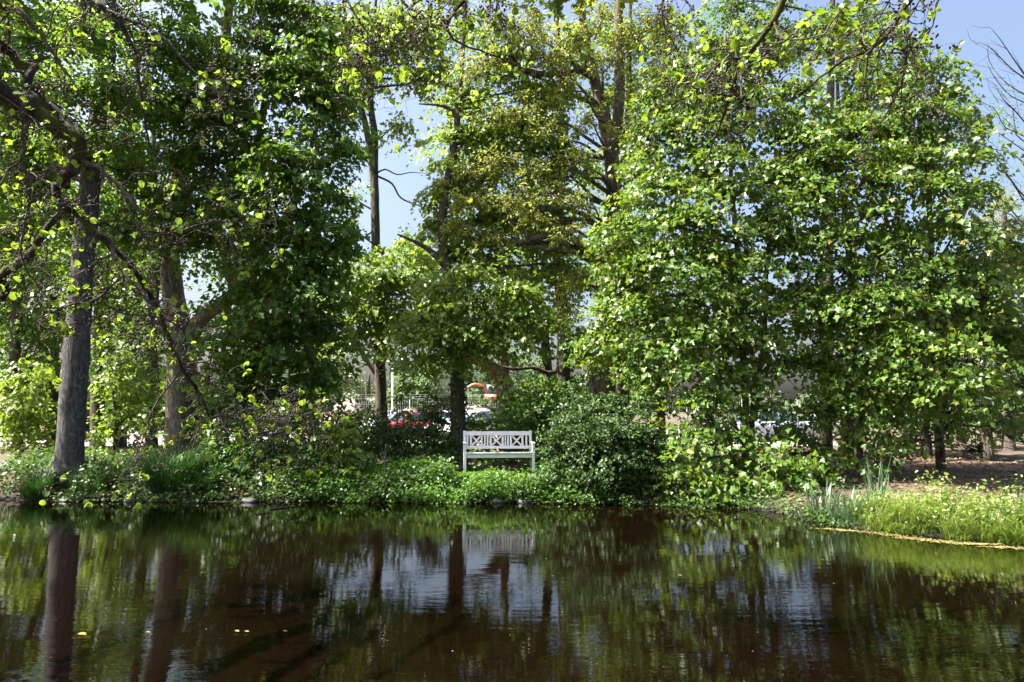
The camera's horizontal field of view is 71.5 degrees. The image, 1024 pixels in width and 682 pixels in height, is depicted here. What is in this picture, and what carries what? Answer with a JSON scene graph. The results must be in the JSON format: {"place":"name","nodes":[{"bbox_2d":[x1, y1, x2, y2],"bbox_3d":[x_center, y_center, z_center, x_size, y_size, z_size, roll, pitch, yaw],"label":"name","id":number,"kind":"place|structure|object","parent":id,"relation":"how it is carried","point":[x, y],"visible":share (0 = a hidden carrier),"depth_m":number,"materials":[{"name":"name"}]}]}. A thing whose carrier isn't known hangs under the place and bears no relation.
{"place":"outdoors","nodes":[
{"label":"outdoors","id":0,"kind":"place"},
{"bbox_2d":[0,429,837,445],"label":"gravel yard","id":1,"kind":"structure","parent":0,"point":[132,438],"depth_m":33.54,"materials":[{"name":"beige gravel"}]},
{"bbox_2d":[364,410,408,430],"bbox_3d":[-6.214,4.363,37.240,2.060,1.469,4.150,-4,-7,35],"label":"parked car","id":2,"kind":"object","parent":1,"relation":"on","point":[391,415],"visible":0.02,"depth_m":36.54,"materials":[{"name":"paint"}]},
{"bbox_2d":[392,359,412,410],"bbox_3d":[-5.731,2.994,36.884,1.063,4.156,0.200,0,-6,0],"label":"lamp pole","id":3,"kind":"object","parent":1,"relation":"on","point":[392,387],"visible":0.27,"depth_m":36.90,"materials":[{"name":"white metal"}]},
{"bbox_2d":[390,410,449,434],"bbox_3d":[-4.883,4.266,36.249,4.150,1.469,2.060,3,-6,-30],"label":"parked car","id":4,"kind":"object","parent":1,"relation":"on","point":[415,414],"visible":0.05,"depth_m":35.58,"materials":[{"name":"paint"}]},
{"bbox_2d":[422,410,450,439],"bbox_3d":[-3.310,4.363,37.242,4.150,1.469,2.060,5,-7,-40],"label":"parked car","id":5,"kind":"object","parent":1,"relation":"on","point":[443,418],"visible":0.02,"depth_m":36.29,"materials":[{"name":"paint"}]},
{"bbox_2d":[439,410,496,438],"bbox_3d":[-1.968,4.265,36.245,2.060,1.469,4.150,-5,-7,40],"label":"parked car","id":6,"kind":"object","parent":1,"relation":"on","point":[478,411],"visible":0.09,"depth_m":35.83,"materials":[{"name":"paint"}]},
{"bbox_2d":[730,410,805,435],"bbox_3d":[11.944,4.070,34.262,4.150,1.469,2.060,2,-6,-15],"label":"parked car","id":7,"kind":"object","parent":1,"relation":"on","point":[762,428],"visible":0.06,"depth_m":33.51,"materials":[{"name":"paint"}]},
{"bbox_2d":[0,500,1023,681],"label":"pond water","id":8,"kind":"structure","parent":0,"point":[487,592],"depth_m":6.93,"materials":[{"name":"black liquid"}]},
{"bbox_2d":[269,506,294,509],"bbox_3d":[-4.266,3.096,13.185,0.039,0.037,0.544,-4,-7,36],"label":"floating stick","id":9,"kind":"object","parent":8,"relation":"on","point":[280,507],"visible":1,"depth_m":13.15,"materials":[{"name":"brown wood"}]},
{"bbox_2d":[804,528,1002,544],"bbox_3d":[5.552,2.805,10.220,2.495,0.004,0.625,-5,-8,42],"label":"floating algae","id":10,"kind":"object","parent":8,"relation":"on","point":[881,534],"visible":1,"depth_m":9.96,"materials":[{"name":"yellow plant"}]},
{"bbox_2d":[978,545,1023,549],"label":"floating algae","id":11,"kind":"object","parent":8,"relation":"on","point":[1004,547],"visible":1,"depth_m":9.38,"materials":[{"name":"yellow plant"}]},
{"bbox_2d":[0,412,1023,541],"bbox_3d":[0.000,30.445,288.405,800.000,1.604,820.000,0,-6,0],"label":"ground","id":12,"kind":"structure","parent":0,"point":[1017,456],"depth_m":14.62,"materials":[{"name":"green soil"}]},
{"bbox_2d":[0,346,58,462],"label":"maple sapling","id":13,"kind":"object","parent":12,"relation":"on","point":[12,429],"visible":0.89,"depth_m":18.07,"materials":[{"name":"green plant"}]},
{"bbox_2d":[0,154,61,412],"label":"woodland tree","id":14,"kind":"object","parent":12,"relation":"on","point":[3,356],"visible":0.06,"depth_m":27.23,"materials":[{"name":"green plant"}]},
{"bbox_2d":[1,460,68,500],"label":"sedge clump","id":15,"kind":"object","parent":12,"relation":"on","point":[32,489],"visible":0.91,"depth_m":14.43,"materials":[{"name":"green plant"}]},
{"bbox_2d":[0,0,71,260],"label":"linden tree","id":16,"kind":"object","parent":12,"relation":"on","point":[33,17],"visible":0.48,"depth_m":13.17,"materials":[{"name":"green plant"}]},
{"bbox_2d":[0,131,91,450],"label":"woodland tree","id":17,"kind":"object","parent":12,"relation":"on","point":[16,339],"visible":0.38,"depth_m":24.02,"materials":[{"name":"green plant"}]},
{"bbox_2d":[59,498,73,501],"bbox_3d":[-8.926,3.200,14.228,0.273,0.133,0.203,0,-6,0],"label":"stone","id":18,"kind":"object","parent":12,"relation":"on","point":[61,500],"visible":0.6,"depth_m":14.16,"materials":[{"name":"grey stone"}]},
{"bbox_2d":[0,110,134,447],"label":"woodland tree","id":19,"kind":"object","parent":12,"relation":"on","point":[54,396],"visible":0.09,"depth_m":27.71,"materials":[{"name":"green plant"}]},
{"bbox_2d":[49,456,130,498],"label":"sedge clump","id":20,"kind":"object","parent":12,"relation":"on","point":[87,484],"visible":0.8,"depth_m":14.44,"materials":[{"name":"green plant"}]},
{"bbox_2d":[46,159,165,458],"bbox_3d":[-11.318,-2.229,20.938,5.017,11.771,3.378,-2,-6,19],"label":"woodland tree","id":21,"kind":"object","parent":12,"relation":"on","point":[96,403],"visible":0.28,"depth_m":20.77,"materials":[{"name":"green plant"}]},
{"bbox_2d":[48,118,187,446],"bbox_3d":[-16.131,-2.620,29.447,6.034,14.377,4.929,-4,-7,38],"label":"woodland tree","id":22,"kind":"object","parent":12,"relation":"on","point":[121,443],"visible":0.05,"depth_m":28.74,"materials":[{"name":"green plant"}]},
{"bbox_2d":[85,329,164,456],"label":"maple sapling","id":23,"kind":"object","parent":12,"relation":"on","point":[118,419],"visible":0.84,"depth_m":19.16,"materials":[{"name":"green plant"}]},
{"bbox_2d":[0,0,250,488],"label":"linden tree","id":24,"kind":"object","parent":12,"relation":"on","point":[71,425],"visible":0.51,"depth_m":15.89,"materials":[{"name":"green plant"}]},
{"bbox_2d":[105,84,206,451],"bbox_3d":[-12.728,-2.709,25.629,4.660,13.762,3.713,0,-6,0],"label":"woodland tree","id":25,"kind":"object","parent":12,"relation":"on","point":[151,277],"visible":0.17,"depth_m":24.90,"materials":[{"name":"green plant"}]},
{"bbox_2d":[0,439,338,500],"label":"shade plants","id":26,"kind":"object","parent":12,"relation":"on","point":[5,465],"visible":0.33,"depth_m":14.82,"materials":[{"name":"green plant"}]},
{"bbox_2d":[119,435,220,495],"bbox_3d":[-7.149,2.585,14.804,2.621,1.241,2.334,0,-6,0],"label":"sedge clump","id":27,"kind":"object","parent":12,"relation":"on","point":[164,478],"visible":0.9,"depth_m":14.56,"materials":[{"name":"green plant"}]},
{"bbox_2d":[0,0,367,511],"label":"alder tree","id":28,"kind":"object","parent":12,"relation":"on","point":[29,103],"visible":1,"depth_m":6.90,"materials":[{"name":"green plant"}]},
{"bbox_2d":[179,458,231,495],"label":"sedge clump","id":29,"kind":"object","parent":12,"relation":"on","point":[203,480],"visible":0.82,"depth_m":14.43,"materials":[{"name":"green plant"}]},
{"bbox_2d":[175,349,264,447],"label":"maple sapling","id":30,"kind":"object","parent":12,"relation":"on","point":[196,424],"visible":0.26,"depth_m":17.02,"materials":[{"name":"green plant"}]},
{"bbox_2d":[177,417,294,480],"bbox_3d":[-5.882,2.412,15.388,2.449,1.548,1.735,0,-6,0],"label":"bank shrub","id":31,"kind":"object","parent":12,"relation":"on","point":[245,459],"visible":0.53,"depth_m":15.21,"materials":[{"name":"green plant"}]},
{"bbox_2d":[104,0,380,461],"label":"maple tree","id":32,"kind":"object","parent":12,"relation":"on","point":[270,326],"visible":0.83,"depth_m":16.80,"materials":[{"name":"green plant"}]},
{"bbox_2d":[180,93,318,445],"bbox_3d":[-9.717,-2.896,26.198,5.421,14.244,4.431,0,-6,0],"label":"woodland tree","id":33,"kind":"object","parent":12,"relation":"on","point":[219,278],"visible":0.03,"depth_m":25.81,"materials":[{"name":"green plant"}]},
{"bbox_2d":[241,497,258,502],"bbox_3d":[-5.204,3.183,14.105,0.330,0.151,0.246,0,-6,0],"label":"stone","id":34,"kind":"object","parent":12,"relation":"on","point":[249,500],"visible":0.69,"depth_m":14.04,"materials":[{"name":"grey stone"}]},
{"bbox_2d":[0,450,543,489],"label":"leaf litter","id":35,"kind":"object","parent":12,"relation":"on","point":[472,464],"visible":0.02,"depth_m":17.28,"materials":[{"name":"brown plant"}]},
{"bbox_2d":[232,409,342,490],"bbox_3d":[-4.696,2.346,15.408,2.455,1.790,1.985,0,-6,0],"label":"bank shrub","id":36,"kind":"object","parent":12,"relation":"on","point":[287,439],"visible":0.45,"depth_m":15.18,"materials":[{"name":"green plant"}]},
{"bbox_2d":[256,127,349,438],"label":"woodland tree","id":37,"kind":"object","parent":12,"relation":"on","point":[333,393],"visible":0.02,"depth_m":27.00,"materials":[{"name":"green plant"}]},
{"bbox_2d":[270,345,344,425],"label":"tree","id":38,"kind":"object","parent":12,"relation":"on","point":[300,372],"visible":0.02,"depth_m":65.53,"materials":[{"name":"green plant"}]},
{"bbox_2d":[290,409,374,492],"bbox_3d":[-3.800,2.337,15.339,1.758,1.750,2.498,5,-7,-41],"label":"bank shrub","id":39,"kind":"object","parent":12,"relation":"on","point":[353,435],"visible":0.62,"depth_m":15.34,"materials":[{"name":"green plant"}]},
{"bbox_2d":[320,398,366,434],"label":"car","id":40,"kind":"object","parent":12,"relation":"on","point":[347,407],"visible":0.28,"depth_m":42.77,"materials":[{"name":"white metal"}]},
{"bbox_2d":[320,353,371,406],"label":"tree","id":41,"kind":"object","parent":12,"relation":"on","point":[345,389],"visible":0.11,"depth_m":64.96,"materials":[{"name":"green plant"}]},
{"bbox_2d":[310,405,425,465],"bbox_3d":[-3.556,2.373,17.359,3.041,1.648,1.993,0,-6,0],"label":"bank shrub","id":42,"kind":"object","parent":12,"relation":"on","point":[378,441],"visible":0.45,"depth_m":17.13,"materials":[{"name":"green plant"}]},
{"bbox_2d":[341,367,399,416],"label":"tree","id":43,"kind":"object","parent":12,"relation":"on","point":[369,389],"visible":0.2,"depth_m":63.92,"materials":[{"name":"green plant"}]},
{"bbox_2d":[384,444,386,473],"bbox_3d":[-2.616,2.657,14.662,0.059,1.066,0.067,0,-6,0],"label":"wooden post","id":44,"kind":"object","parent":12,"relation":"on","point":[385,456],"visible":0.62,"depth_m":14.69,"materials":[{"name":"grey wood"}]},
{"bbox_2d":[11,440,763,471],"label":"grass","id":45,"kind":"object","parent":12,"relation":"on","point":[478,468],"visible":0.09,"depth_m":18.81,"materials":[{"name":"green plant"}]},
{"bbox_2d":[305,0,471,445],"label":"ash tree","id":46,"kind":"object","parent":12,"relation":"on","point":[391,282],"visible":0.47,"depth_m":21.13,"materials":[{"name":"green plant"}]},
{"bbox_2d":[341,356,441,409],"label":"tree","id":47,"kind":"object","parent":12,"relation":"on","point":[389,390],"visible":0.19,"depth_m":65.91,"materials":[{"name":"green plant"}]},
{"bbox_2d":[385,394,412,424],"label":"sapling","id":48,"kind":"object","parent":12,"relation":"on","point":[408,416],"visible":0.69,"depth_m":18.80,"materials":[{"name":"green plant"}]},
{"bbox_2d":[397,368,420,458],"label":"sapling","id":49,"kind":"object","parent":12,"relation":"on","point":[405,391],"visible":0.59,"depth_m":18.54,"materials":[{"name":"green plant"}]},
{"bbox_2d":[332,0,508,386],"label":"tall tree","id":50,"kind":"object","parent":12,"relation":"on","point":[457,48],"visible":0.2,"depth_m":24.37,"materials":[{"name":"green plant"}]},
{"bbox_2d":[394,364,450,410],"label":"tree","id":51,"kind":"object","parent":12,"relation":"on","point":[434,387],"visible":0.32,"depth_m":65.74,"materials":[{"name":"green plant"}]},
{"bbox_2d":[374,397,474,462],"bbox_3d":[-2.171,2.222,17.355,2.533,1.783,2.342,1,-6,-12],"label":"bank shrub","id":52,"kind":"object","parent":12,"relation":"on","point":[429,438],"visible":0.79,"depth_m":17.39,"materials":[{"name":"green plant"}]},
{"bbox_2d":[417,386,440,442],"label":"sapling","id":53,"kind":"object","parent":12,"relation":"on","point":[433,397],"visible":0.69,"depth_m":18.23,"materials":[{"name":"green plant"}]},
{"bbox_2d":[269,432,622,504],"bbox_3d":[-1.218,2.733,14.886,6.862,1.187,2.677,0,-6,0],"label":"ground cover","id":54,"kind":"object","parent":12,"relation":"on","point":[487,475],"visible":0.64,"depth_m":14.26,"materials":[{"name":"green plant"}]},
{"bbox_2d":[37,470,863,528],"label":"bank edge plants","id":55,"kind":"object","parent":12,"relation":"on","point":[632,498],"visible":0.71,"depth_m":14.05,"materials":[{"name":"green plant"}]},
{"bbox_2d":[438,355,499,408],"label":"tree","id":56,"kind":"object","parent":12,"relation":"on","point":[473,388],"visible":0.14,"depth_m":69.52,"materials":[{"name":"green plant"}]},
{"bbox_2d":[401,239,549,451],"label":"leaning tree","id":57,"kind":"object","parent":12,"relation":"on","point":[505,373],"visible":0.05,"depth_m":22.78,"materials":[{"name":"green plant"}]},
{"bbox_2d":[466,405,494,410],"bbox_3d":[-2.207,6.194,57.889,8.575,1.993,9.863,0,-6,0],"label":"car","id":58,"kind":"object","parent":12,"relation":"on","point":[474,407],"visible":0.12,"depth_m":56.44,"materials":[{"name":"white metal"}]},
{"bbox_2d":[465,383,495,407],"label":"excavator","id":59,"kind":"object","parent":58,"relation":"on","point":[488,392],"visible":0.55,"depth_m":55.70,"materials":[{"name":"orange metal"}]},
{"bbox_2d":[368,0,603,465],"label":"maple tree","id":60,"kind":"object","parent":12,"relation":"on","point":[453,330],"visible":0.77,"depth_m":17.89,"materials":[{"name":"green plant"}]},
{"bbox_2d":[491,498,504,502],"bbox_3d":[-0.279,3.169,14.031,0.297,0.138,0.220,0,-6,0],"label":"stone","id":61,"kind":"object","parent":12,"relation":"on","point":[497,500],"visible":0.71,"depth_m":13.95,"materials":[{"name":"grey stone"}]},
{"bbox_2d":[463,430,534,471],"bbox_3d":[-0.302,2.465,15.857,1.585,0.916,0.663,0,-6,-5],"label":"garden bench","id":62,"kind":"object","parent":12,"relation":"on","point":[502,434],"visible":0.97,"depth_m":16.09,"materials":[{"name":"white paint"}]},
{"bbox_2d":[479,340,533,400],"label":"tree","id":63,"kind":"object","parent":12,"relation":"on","point":[520,376],"visible":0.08,"depth_m":68.38,"materials":[{"name":"green plant"}]},
{"bbox_2d":[461,70,555,422],"bbox_3d":[-0.158,-2.919,21.233,3.538,13.324,2.505,3,-6,-24],"label":"maple tree","id":64,"kind":"object","parent":12,"relation":"on","point":[548,367],"visible":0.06,"depth_m":20.93,"materials":[{"name":"green plant"}]},
{"bbox_2d":[447,392,571,464],"bbox_3d":[-0.118,2.248,18.057,3.368,1.967,2.294,0,-6,0],"label":"bank shrub","id":65,"kind":"object","parent":12,"relation":"on","point":[516,423],"visible":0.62,"depth_m":18.08,"materials":[{"name":"green plant"}]},
{"bbox_2d":[517,498,532,503],"bbox_3d":[0.254,3.166,13.981,0.324,0.149,0.246,0,-6,0],"label":"stone","id":66,"kind":"object","parent":12,"relation":"on","point":[523,501],"visible":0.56,"depth_m":13.89,"materials":[{"name":"grey stone"}]},
{"bbox_2d":[513,438,555,472],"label":"bank shrub","id":67,"kind":"object","parent":12,"relation":"on","point":[536,456],"visible":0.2,"depth_m":16.11,"materials":[{"name":"green plant"}]},
{"bbox_2d":[515,353,556,405],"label":"tree","id":68,"kind":"object","parent":12,"relation":"on","point":[535,373],"visible":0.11,"depth_m":65.73,"materials":[{"name":"green plant"}]},
{"bbox_2d":[476,17,626,449],"bbox_3d":[0.968,-3.663,20.596,4.482,14.683,3.078,1,-6,-14],"label":"maple tree","id":69,"kind":"object","parent":12,"relation":"on","point":[564,379],"visible":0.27,"depth_m":20.10,"materials":[{"name":"green plant"}]},
{"bbox_2d":[433,0,699,401],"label":"oak tree","id":70,"kind":"object","parent":12,"relation":"on","point":[610,129],"visible":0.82,"depth_m":17.81,"materials":[{"name":"green plant"}]},
{"bbox_2d":[306,393,840,442],"bbox_3d":[2.820,3.503,31.203,24.482,2.409,0.254,0,-6,0],"label":"fence","id":71,"kind":"object","parent":12,"relation":"on","point":[409,404],"visible":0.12,"depth_m":31.34,"materials":[{"name":"metal"}]},
{"bbox_2d":[571,372,617,403],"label":"tree","id":72,"kind":"object","parent":12,"relation":"on","point":[572,400],"visible":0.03,"depth_m":67.83,"materials":[{"name":"green plant"}]},
{"bbox_2d":[231,0,964,188],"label":"alder tree","id":73,"kind":"object","parent":12,"relation":"on","point":[728,49],"visible":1,"depth_m":6.01,"materials":[{"name":"green plant"}]},
{"bbox_2d":[521,382,680,504],"bbox_3d":[1.927,2.381,14.581,3.374,3.108,3.388,-4,-7,33],"label":"round bush","id":74,"kind":"object","parent":12,"relation":"on","point":[614,432],"visible":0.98,"depth_m":14.13,"materials":[{"name":"green plant"}]},
{"bbox_2d":[549,0,721,403],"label":"tall tree","id":75,"kind":"object","parent":12,"relation":"on","point":[633,84],"visible":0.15,"depth_m":23.21,"materials":[{"name":"green plant"}]},
{"bbox_2d":[617,230,707,441],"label":"woodland tree","id":76,"kind":"object","parent":12,"relation":"on","point":[656,398],"visible":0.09,"depth_m":25.79,"materials":[{"name":"green plant"}]},
{"bbox_2d":[561,6,852,508],"bbox_3d":[4.515,-2.289,15.816,6.878,11.529,4.826,0,-6,0],"label":"maple tree","id":77,"kind":"object","parent":12,"relation":"on","point":[717,328],"visible":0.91,"depth_m":15.22,"materials":[{"name":"green plant"}]},
{"bbox_2d":[673,381,757,424],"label":"tree","id":78,"kind":"object","parent":12,"relation":"on","point":[738,398],"visible":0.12,"depth_m":65.39,"materials":[{"name":"green plant"}]},
{"bbox_2d":[732,385,813,415],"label":"tree","id":79,"kind":"object","parent":12,"relation":"on","point":[781,400],"visible":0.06,"depth_m":67.90,"materials":[{"name":"green plant"}]},
{"bbox_2d":[654,0,902,448],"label":"tall tree","id":80,"kind":"object","parent":12,"relation":"on","point":[744,5],"visible":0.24,"depth_m":25.05,"materials":[{"name":"green plant"}]},
{"bbox_2d":[784,393,818,411],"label":"tree","id":81,"kind":"object","parent":12,"relation":"on","point":[800,401],"visible":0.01,"depth_m":66.23,"materials":[{"name":"green plant"}]},
{"bbox_2d":[777,437,857,489],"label":"bank shrub","id":82,"kind":"object","parent":12,"relation":"on","point":[822,482],"visible":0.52,"depth_m":14.32,"materials":[{"name":"green plant"}]},
{"bbox_2d":[792,479,844,522],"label":"iris clump","id":83,"kind":"object","parent":12,"relation":"on","point":[817,508],"visible":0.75,"depth_m":11.71,"materials":[{"name":"green plant"}]},
{"bbox_2d":[704,0,944,476],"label":"maple tree","id":84,"kind":"object","parent":12,"relation":"on","point":[880,177],"visible":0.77,"depth_m":15.59,"materials":[{"name":"green plant"}]},
{"bbox_2d":[806,417,865,438],"bbox_3d":[16.120,4.315,36.749,4.150,1.469,2.060,2,-6,-20],"label":"parked car","id":85,"kind":"object","parent":12,"relation":"on","point":[812,432],"visible":0.06,"depth_m":35.55,"materials":[{"name":"paint"}]},
{"bbox_2d":[662,450,1023,514],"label":"leaf litter","id":86,"kind":"object","parent":12,"relation":"on","point":[950,456],"visible":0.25,"depth_m":15.33,"materials":[{"name":"brown plant"}]},
{"bbox_2d":[821,484,883,526],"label":"iris clump","id":87,"kind":"object","parent":12,"relation":"on","point":[845,513],"visible":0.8,"depth_m":11.20,"materials":[{"name":"green plant"}]},
{"bbox_2d":[802,246,912,454],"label":"woodland tree","id":88,"kind":"object","parent":12,"relation":"on","point":[869,371],"visible":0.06,"depth_m":21.81,"materials":[{"name":"green plant"}]},
{"bbox_2d":[860,454,891,504],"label":"iris clump","id":89,"kind":"object","parent":12,"relation":"on","point":[870,482],"visible":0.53,"depth_m":11.73,"materials":[{"name":"green plant"}]},
{"bbox_2d":[867,498,887,530],"bbox_3d":[5.586,2.656,10.881,0.537,0.462,0.070,3,-6,-30],"label":"bleached stick","id":90,"kind":"object","parent":12,"relation":"on","point":[884,504],"visible":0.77,"depth_m":10.89,"materials":[{"name":"brown wood"}]},
{"bbox_2d":[852,432,906,482],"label":"bank shrub","id":91,"kind":"object","parent":12,"relation":"on","point":[886,461],"visible":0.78,"depth_m":14.51,"materials":[{"name":"green plant"}]},
{"bbox_2d":[833,226,949,446],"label":"woodland tree","id":92,"kind":"object","parent":12,"relation":"on","point":[885,427],"visible":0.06,"depth_m":28.69,"materials":[{"name":"green plant"}]},
{"bbox_2d":[838,246,994,450],"bbox_3d":[14.300,-0.043,25.409,5.739,8.327,3.235,0,-6,0],"label":"woodland tree","id":93,"kind":"object","parent":12,"relation":"on","point":[917,371],"depth_m":24.80,"materials":[{"name":"green plant"}]},
{"bbox_2d":[812,18,1023,470],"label":"maple tree","id":94,"kind":"object","parent":12,"relation":"on","point":[954,303],"visible":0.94,"depth_m":15.18,"materials":[{"name":"green plant"}]},
{"bbox_2d":[835,480,1023,544],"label":"grass","id":95,"kind":"structure","parent":12,"relation":"on","point":[1007,531],"depth_m":10.39,"materials":[{"name":"green plant"}]},
{"bbox_2d":[846,462,1023,531],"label":"bank herbs","id":96,"kind":"object","parent":12,"relation":"on","point":[998,498],"visible":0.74,"depth_m":10.55,"materials":[{"name":"green plant"}]},
{"bbox_2d":[865,253,1007,461],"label":"spruce tree","id":97,"kind":"object","parent":12,"relation":"on","point":[928,446],"visible":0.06,"depth_m":21.17,"materials":[{"name":"green plant"}]},
{"bbox_2d":[903,237,1023,460],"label":"spruce tree","id":98,"kind":"object","parent":12,"relation":"on","point":[990,456],"visible":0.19,"depth_m":20.38,"materials":[{"name":"green plant"}]},
{"bbox_2d":[914,239,1019,447],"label":"woodland tree","id":99,"kind":"object","parent":12,"relation":"on","point":[958,445],"visible":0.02,"depth_m":27.66,"materials":[{"name":"green plant"}]},
{"bbox_2d":[952,223,1023,451],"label":"woodland tree","id":100,"kind":"object","parent":12,"relation":"on","point":[1008,409],"visible":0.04,"depth_m":23.85,"materials":[{"name":"green plant"}]},
{"bbox_2d":[955,24,1023,276],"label":"budding tree","id":101,"kind":"object","parent":12,"relation":"on","point":[1021,134],"visible":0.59,"depth_m":22.47,"materials":[{"name":"brown plant"}]},
{"bbox_2d":[963,361,1023,442],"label":"woodland tree","id":102,"kind":"object","parent":12,"relation":"on","point":[978,423],"visible":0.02,"depth_m":26.86,"materials":[{"name":"green plant"}]},
{"bbox_2d":[969,185,1023,448],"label":"oak tree","id":103,"kind":"object","parent":12,"relation":"on","point":[1004,198],"visible":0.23,"depth_m":27.53,"materials":[{"name":"green plant"}]},
{"bbox_2d":[1000,481,1023,517],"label":"iris clump","id":104,"kind":"object","parent":12,"relation":"on","point":[1013,499],"visible":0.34,"depth_m":10.48,"materials":[{"name":"green plant"}]},
{"bbox_2d":[0,0,1023,412],"label":"sky","id":105,"kind":"structure","parent":0,"point":[955,20],"materials":[{"name":"blue"}]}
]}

